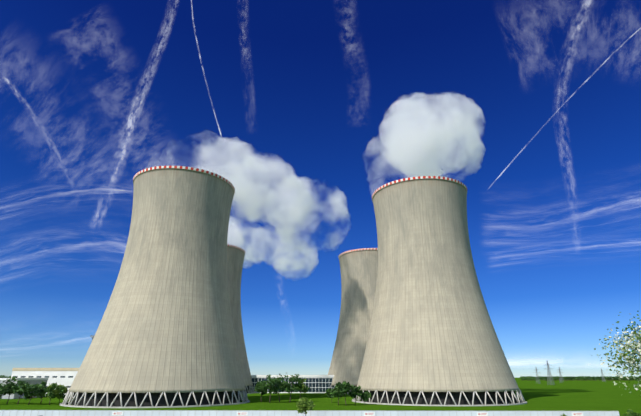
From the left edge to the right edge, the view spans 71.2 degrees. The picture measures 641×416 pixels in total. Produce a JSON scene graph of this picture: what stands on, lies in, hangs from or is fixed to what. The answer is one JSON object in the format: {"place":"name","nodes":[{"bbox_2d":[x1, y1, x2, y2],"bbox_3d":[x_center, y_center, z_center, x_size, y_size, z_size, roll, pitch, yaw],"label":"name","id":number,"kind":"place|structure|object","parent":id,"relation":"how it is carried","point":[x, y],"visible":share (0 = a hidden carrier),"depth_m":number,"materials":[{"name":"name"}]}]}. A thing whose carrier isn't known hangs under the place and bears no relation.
{"place":"outdoors","nodes":[
{"label":"outdoors","id":0,"kind":"place"},
{"bbox_2d":[0,378,47,398],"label":"building","id":1,"kind":"structure","parent":0,"point":[33,381],"depth_m":356.03,"materials":[{"name":"white glass"}]},
{"bbox_2d":[5,77,69,178],"bbox_3d":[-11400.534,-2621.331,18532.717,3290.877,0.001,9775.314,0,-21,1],"label":"contrail","id":2,"kind":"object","parent":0,"point":[35,117],"depth_m":16922.64,"materials":[{"name":"white"}]},
{"bbox_2d":[11,368,78,394],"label":"hall building","id":3,"kind":"structure","parent":0,"point":[65,377],"depth_m":418.94,"materials":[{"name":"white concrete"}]},
{"bbox_2d":[0,305,104,356],"bbox_3d":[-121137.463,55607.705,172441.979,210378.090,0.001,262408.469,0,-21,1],"label":"cloud","id":4,"kind":"structure","parent":0,"point":[36,335],"depth_m":119174.39,"materials":[{"name":"white"}]},
{"bbox_2d":[0,27,122,206],"bbox_3d":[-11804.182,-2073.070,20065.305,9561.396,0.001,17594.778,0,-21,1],"label":"cloud","id":5,"kind":"structure","parent":0,"point":[57,127],"depth_m":17522.41,"materials":[{"name":"white"}]},
{"bbox_2d":[0,209,126,293],"bbox_3d":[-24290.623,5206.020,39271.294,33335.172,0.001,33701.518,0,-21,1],"label":"cloud","id":6,"kind":"structure","parent":0,"point":[67,245],"depth_m":33285.32,"materials":[{"name":"white"}]},
{"bbox_2d":[1,173,132,226],"bbox_3d":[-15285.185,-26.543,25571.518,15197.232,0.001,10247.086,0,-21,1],"label":"cloud","id":7,"kind":"structure","parent":0,"point":[68,195],"depth_m":23619.56,"materials":[{"name":"white"}]},
{"bbox_2d":[45,11,181,179],"bbox_3d":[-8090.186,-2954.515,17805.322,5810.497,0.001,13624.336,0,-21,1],"label":"cloud","id":8,"kind":"structure","parent":0,"point":[120,98],"depth_m":16012.29,"materials":[{"name":"white"}]},
{"bbox_2d":[90,1,176,224],"bbox_3d":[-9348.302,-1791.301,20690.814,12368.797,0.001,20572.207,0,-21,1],"label":"contrail","id":9,"kind":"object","parent":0,"point":[130,122],"depth_m":16536.82,"materials":[{"name":"white"}]},
{"bbox_2d":[238,0,254,112],"bbox_3d":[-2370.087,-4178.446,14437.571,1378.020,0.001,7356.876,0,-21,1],"label":"contrail","id":10,"kind":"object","parent":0,"point":[245,47],"depth_m":12905.15,"materials":[{"name":"white"}]},
{"bbox_2d":[0,410,619,415],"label":"perimeter wall","id":11,"kind":"structure","parent":0,"point":[268,413],"depth_m":185.72,"materials":[{"name":"paint"}]},
{"bbox_2d":[112,412,122,415],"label":"wall sign","id":12,"kind":"object","parent":11,"relation":"attached to","point":[118,413],"visible":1,"depth_m":186.96,"materials":[{"name":"white"}]},
{"bbox_2d":[237,412,247,415],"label":"wall sign","id":13,"kind":"object","parent":11,"relation":"attached to","point":[242,413],"visible":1,"depth_m":185.93,"materials":[{"name":"white"}]},
{"bbox_2d":[364,412,374,415],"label":"wall sign","id":14,"kind":"object","parent":11,"relation":"attached to","point":[369,413],"visible":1,"depth_m":184.94,"materials":[{"name":"white"}]},
{"bbox_2d":[477,412,487,415],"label":"wall sign","id":15,"kind":"object","parent":11,"relation":"attached to","point":[482,413],"visible":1,"depth_m":184.07,"materials":[{"name":"white"}]},
{"bbox_2d":[571,412,582,415],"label":"wall sign","id":16,"kind":"object","parent":11,"relation":"attached to","point":[577,413],"visible":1,"depth_m":183.38,"materials":[{"name":"white"}]},
{"bbox_2d":[0,0,640,338],"bbox_3d":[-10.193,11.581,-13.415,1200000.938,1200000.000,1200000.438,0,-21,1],"label":"sky","id":17,"kind":"structure","parent":0,"point":[306,86],"depth_m":534383.50,"materials":[{"name":"blue"}]},
{"bbox_2d":[0,378,640,415],"bbox_3d":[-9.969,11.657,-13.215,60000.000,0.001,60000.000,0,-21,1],"label":"ground","id":18,"kind":"structure","parent":0,"point":[579,395],"depth_m":296.65,"materials":[{"name":"green plant"}]},
{"bbox_2d":[0,383,4,393],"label":"tree","id":19,"kind":"object","parent":18,"relation":"on","point":[1,389],"visible":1,"depth_m":276.02,"materials":[{"name":"green plant"}]},
{"bbox_2d":[3,377,19,403],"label":"tree","id":20,"kind":"object","parent":18,"relation":"on","point":[8,389],"visible":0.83,"depth_m":283.44,"materials":[{"name":"green plant"}]},
{"bbox_2d":[12,381,29,403],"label":"tree","id":21,"kind":"object","parent":18,"relation":"on","point":[17,389],"visible":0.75,"depth_m":277.81,"materials":[{"name":"green plant"}]},
{"bbox_2d":[20,383,41,404],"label":"tree","id":22,"kind":"object","parent":18,"relation":"on","point":[31,389],"visible":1,"depth_m":272.34,"materials":[{"name":"green plant"}]},
{"bbox_2d":[38,381,47,403],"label":"tree","id":23,"kind":"object","parent":18,"relation":"on","point":[42,388],"visible":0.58,"depth_m":282.34,"materials":[{"name":"green plant"}]},
{"bbox_2d":[44,382,63,404],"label":"tree","id":24,"kind":"object","parent":18,"relation":"on","point":[52,390],"visible":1,"depth_m":271.64,"materials":[{"name":"green plant"}]},
{"bbox_2d":[55,384,67,402],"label":"tree","id":25,"kind":"object","parent":18,"relation":"on","point":[62,395],"visible":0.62,"depth_m":275.90,"materials":[{"name":"green plant"}]},
{"bbox_2d":[60,166,249,407],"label":"cooling tower","id":26,"kind":"structure","parent":18,"relation":"on","point":[164,336],"depth_m":284.25,"materials":[{"name":"concrete"}]},
{"bbox_2d":[227,244,255,393],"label":"cooling tower","id":27,"kind":"structure","parent":18,"relation":"on","point":[235,257],"depth_m":493.25,"materials":[{"name":"concrete"}]},
{"bbox_2d":[254,379,267,402],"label":"tree","id":28,"kind":"object","parent":18,"relation":"on","point":[258,387],"visible":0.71,"depth_m":297.99,"materials":[{"name":"green plant"}]},
{"bbox_2d":[261,374,280,402],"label":"tree","id":29,"kind":"object","parent":18,"relation":"on","point":[267,385],"visible":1,"depth_m":293.79,"materials":[{"name":"green plant"}]},
{"bbox_2d":[270,374,285,401],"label":"tree","id":30,"kind":"object","parent":18,"relation":"on","point":[279,379],"visible":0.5,"depth_m":300.95,"materials":[{"name":"green plant"}]},
{"bbox_2d":[280,374,300,402],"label":"tree","id":31,"kind":"object","parent":18,"relation":"on","point":[289,388],"visible":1,"depth_m":298.43,"materials":[{"name":"green plant"}]},
{"bbox_2d":[251,375,333,392],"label":"office building","id":32,"kind":"structure","parent":18,"relation":"on","point":[318,383],"depth_m":477.32,"materials":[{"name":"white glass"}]},
{"bbox_2d":[295,377,309,397],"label":"tree","id":33,"kind":"object","parent":18,"relation":"on","point":[303,388],"visible":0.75,"depth_m":303.30,"materials":[{"name":"green plant"}]},
{"bbox_2d":[296,397,315,415],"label":"tree","id":34,"kind":"object","parent":18,"relation":"on","point":[303,405],"visible":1,"depth_m":176.92,"materials":[{"name":"green plant"}]},
{"bbox_2d":[326,388,333,400],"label":"tree","id":35,"kind":"object","parent":18,"relation":"on","point":[328,390],"visible":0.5,"depth_m":296.02,"materials":[{"name":"green plant"}]},
{"bbox_2d":[329,386,343,404],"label":"tree","id":36,"kind":"object","parent":18,"relation":"on","point":[333,393],"visible":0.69,"depth_m":267.71,"materials":[{"name":"green plant"}]},
{"bbox_2d":[335,381,350,405],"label":"tree","id":37,"kind":"object","parent":18,"relation":"on","point":[344,387],"visible":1,"depth_m":264.58,"materials":[{"name":"green plant"}]},
{"bbox_2d":[328,248,377,393],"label":"cooling tower","id":38,"kind":"structure","parent":18,"relation":"on","point":[358,268],"depth_m":499.14,"materials":[{"name":"concrete"}]},
{"bbox_2d":[348,385,362,404],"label":"tree","id":39,"kind":"object","parent":18,"relation":"on","point":[354,393],"visible":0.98,"depth_m":267.97,"materials":[{"name":"green plant"}]},
{"bbox_2d":[359,390,370,401],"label":"tree","id":40,"kind":"object","parent":18,"relation":"on","point":[366,396],"visible":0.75,"depth_m":270.78,"materials":[{"name":"green plant"}]},
{"bbox_2d":[352,176,526,405],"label":"cooling tower","id":41,"kind":"structure","parent":18,"relation":"on","point":[432,340],"depth_m":300.04,"materials":[{"name":"concrete"}]},
{"bbox_2d":[545,361,553,384],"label":"pylon","id":42,"kind":"object","parent":18,"relation":"on","point":[548,374],"visible":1,"depth_m":967.21,"materials":[{"name":"silver metal"}]},
{"bbox_2d":[558,367,563,382],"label":"pylon","id":43,"kind":"object","parent":18,"relation":"on","point":[560,374],"visible":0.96,"depth_m":1382.59,"materials":[{"name":"silver metal"}]},
{"bbox_2d":[520,376,640,380],"bbox_3d":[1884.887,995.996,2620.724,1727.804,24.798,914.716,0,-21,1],"label":"treeline","id":44,"kind":"object","parent":18,"relation":"on","point":[583,378],"visible":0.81,"depth_m":2284.12,"materials":[{"name":"green plant"}]},
{"bbox_2d":[591,311,640,392],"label":"tree","id":45,"kind":"object","parent":18,"relation":"on","point":[631,361],"visible":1,"depth_m":154.72,"materials":[{"name":"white plant"}]},
{"bbox_2d":[620,409,638,415],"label":"bush","id":46,"kind":"object","parent":18,"relation":"on","point":[629,412],"visible":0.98,"depth_m":164.83,"materials":[{"name":"green plant"}]},
{"bbox_2d":[341,6,369,123],"bbox_3d":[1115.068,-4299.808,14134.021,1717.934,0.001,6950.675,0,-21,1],"label":"contrail","id":47,"kind":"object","parent":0,"point":[356,54],"depth_m":13330.10,"materials":[{"name":"white"}]},
{"bbox_2d":[482,168,640,257],"bbox_3d":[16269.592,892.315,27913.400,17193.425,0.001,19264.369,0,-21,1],"label":"cloud","id":48,"kind":"structure","parent":0,"point":[571,216],"depth_m":26254.36,"materials":[{"name":"white"}]},
{"bbox_2d":[489,29,638,187],"bbox_3d":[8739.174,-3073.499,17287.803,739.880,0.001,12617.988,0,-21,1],"label":"contrail","id":49,"kind":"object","parent":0,"point":[557,110],"depth_m":15654.82,"materials":[{"name":"white"}]},
{"bbox_2d":[488,235,640,265],"bbox_3d":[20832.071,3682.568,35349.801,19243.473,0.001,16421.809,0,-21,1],"label":"cloud","id":50,"kind":"structure","parent":0,"point":[568,249],"depth_m":33940.53,"materials":[{"name":"white"}]},
{"bbox_2d":[507,343,640,368],"bbox_3d":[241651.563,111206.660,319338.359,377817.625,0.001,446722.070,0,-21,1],"label":"cloud","id":51,"kind":"structure","parent":0,"point":[520,362],"depth_m":273713.81,"materials":[{"name":"white"}]},
{"bbox_2d":[507,1,640,81],"bbox_3d":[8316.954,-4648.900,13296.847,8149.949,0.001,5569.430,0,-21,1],"label":"cloud","id":52,"kind":"structure","parent":0,"point":[580,37],"depth_m":12744.68,"materials":[{"name":"white"}]},
{"bbox_2d":[556,0,595,246],"bbox_3d":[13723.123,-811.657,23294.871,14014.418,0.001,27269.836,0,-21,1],"label":"contrail","id":53,"kind":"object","parent":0,"point":[565,89],"depth_m":14132.46,"materials":[{"name":"white"}]}
]}

